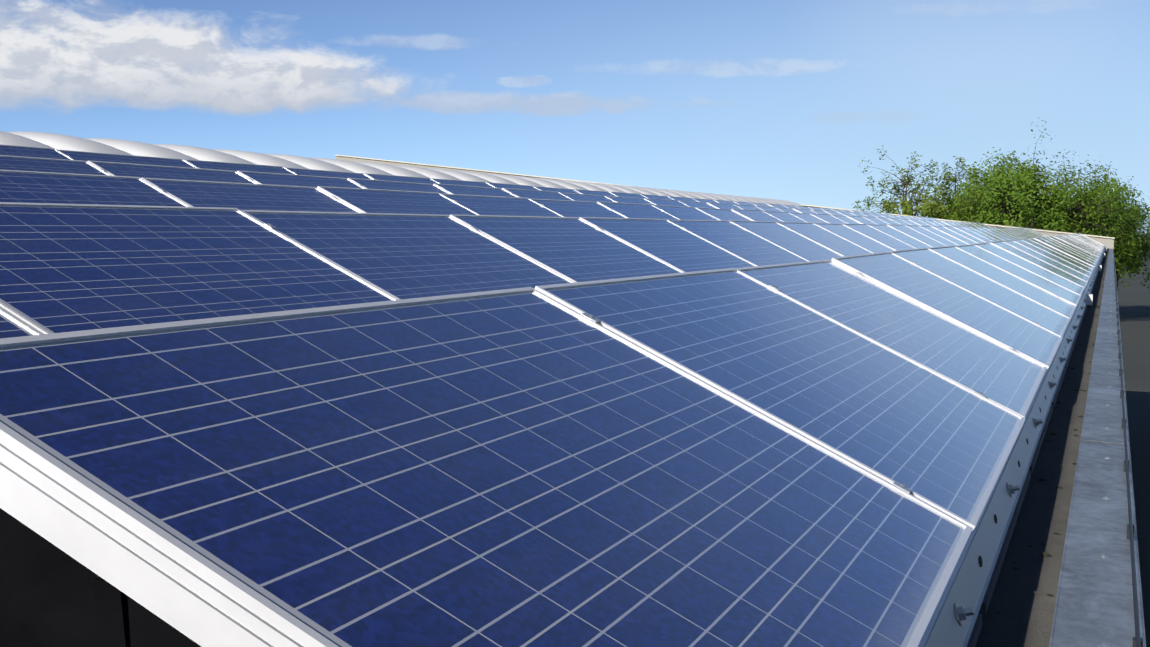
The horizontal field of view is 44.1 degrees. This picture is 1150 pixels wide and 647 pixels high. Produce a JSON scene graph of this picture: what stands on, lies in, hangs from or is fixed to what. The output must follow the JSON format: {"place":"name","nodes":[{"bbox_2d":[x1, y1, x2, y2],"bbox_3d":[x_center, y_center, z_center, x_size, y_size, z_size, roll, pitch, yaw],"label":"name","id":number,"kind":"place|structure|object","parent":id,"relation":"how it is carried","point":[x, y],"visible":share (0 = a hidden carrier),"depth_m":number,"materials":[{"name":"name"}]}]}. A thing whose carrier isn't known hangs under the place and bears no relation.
{"place":"outdoors","nodes":[
{"label":"outdoors","id":0,"kind":"place"},
{"bbox_2d":[0,0,1149,234],"label":"sky","id":1,"kind":"structure","parent":0,"point":[785,100],"materials":[{"name":"blue"}]},
{"bbox_2d":[853,145,960,219],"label":"tree","id":2,"kind":"object","parent":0,"point":[925,207],"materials":[{"name":"green plant"}]},
{"bbox_2d":[911,156,999,221],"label":"tree","id":3,"kind":"object","parent":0,"point":[948,180],"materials":[{"name":"green plant"}]},
{"bbox_2d":[1118,235,1149,646],"bbox_3d":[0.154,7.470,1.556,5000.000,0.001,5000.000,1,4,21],"label":"ground","id":4,"kind":"structure","parent":0,"point":[1134,306],"depth_m":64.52,"materials":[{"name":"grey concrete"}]},
{"bbox_2d":[921,150,1059,231],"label":"tree","id":5,"kind":"object","parent":4,"relation":"on","point":[982,180],"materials":[{"name":"green plant"}]},
{"bbox_2d":[940,120,1144,291],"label":"tree","id":6,"kind":"object","parent":4,"relation":"on","point":[1051,223],"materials":[{"name":"green plant"}]},
{"bbox_2d":[1043,155,1149,282],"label":"tree","id":7,"kind":"object","parent":4,"relation":"on","point":[1120,188],"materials":[{"name":"green plant"}]},
{"bbox_2d":[1082,168,1149,293],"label":"tree","id":8,"kind":"object","parent":4,"relation":"on","point":[1144,252],"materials":[{"name":"green plant"}]},
{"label":"building walls","id":9,"kind":"object","parent":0,"visible":0},
{"bbox_2d":[975,249,1108,646],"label":"roof","id":10,"kind":"structure","parent":9,"relation":"on","point":[1022,602],"depth_m":3.53,"materials":[{"name":"metal"}]},
{"bbox_2d":[0,131,804,206],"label":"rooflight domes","id":11,"kind":"structure","parent":10,"relation":"on","point":[67,142],"depth_m":22.02,"materials":[{"name":"plastic"}]},
{"bbox_2d":[0,252,1104,646],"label":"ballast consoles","id":12,"kind":"object","parent":10,"relation":"on","point":[52,596],"visible":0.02,"depth_m":1.35,"materials":[{"name":"grey"}]},
{"bbox_2d":[335,155,1114,248],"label":"roof ridge","id":13,"kind":"structure","parent":10,"relation":"on","point":[1107,242],"depth_m":63.37,"materials":[{"name":"beige"}]},
{"bbox_2d":[918,247,1106,646],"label":"mounting rails","id":14,"kind":"object","parent":10,"relation":"on","point":[952,621],"visible":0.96,"depth_m":3.09,"materials":[{"name":"metal"}]},
{"bbox_2d":[0,144,1104,646],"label":"solar panel frames","id":15,"kind":"structure","parent":14,"relation":"on","point":[158,572],"depth_m":1.33,"materials":[{"name":"silver metal"}]},
{"bbox_2d":[0,145,1104,646],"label":"solar panels","id":16,"kind":"object","parent":15,"relation":"in","point":[524,469],"visible":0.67,"depth_m":2.36,"materials":[{"name":"blue glass"}]},
{"bbox_2d":[996,258,1106,613],"bbox_3d":[6.974,-0.510,18.862,0.133,0.020,40.124,1,4,21],"label":"moss and dirt","id":17,"kind":"object","parent":10,"relation":"on","point":[1030,545],"visible":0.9,"depth_m":4.49,"materials":[{"name":"grey"}]},
{"bbox_2d":[1049,249,1145,646],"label":"parapet","id":18,"kind":"structure","parent":10,"relation":"attached to","point":[1094,605],"depth_m":3.49,"materials":[{"name":"silver metal"}]},
{"bbox_2d":[1113,248,1142,646],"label":"parapet edge","id":19,"kind":"object","parent":18,"relation":"on","point":[1137,640],"visible":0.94,"depth_m":3.40,"materials":[{"name":"black metal"}]}
]}

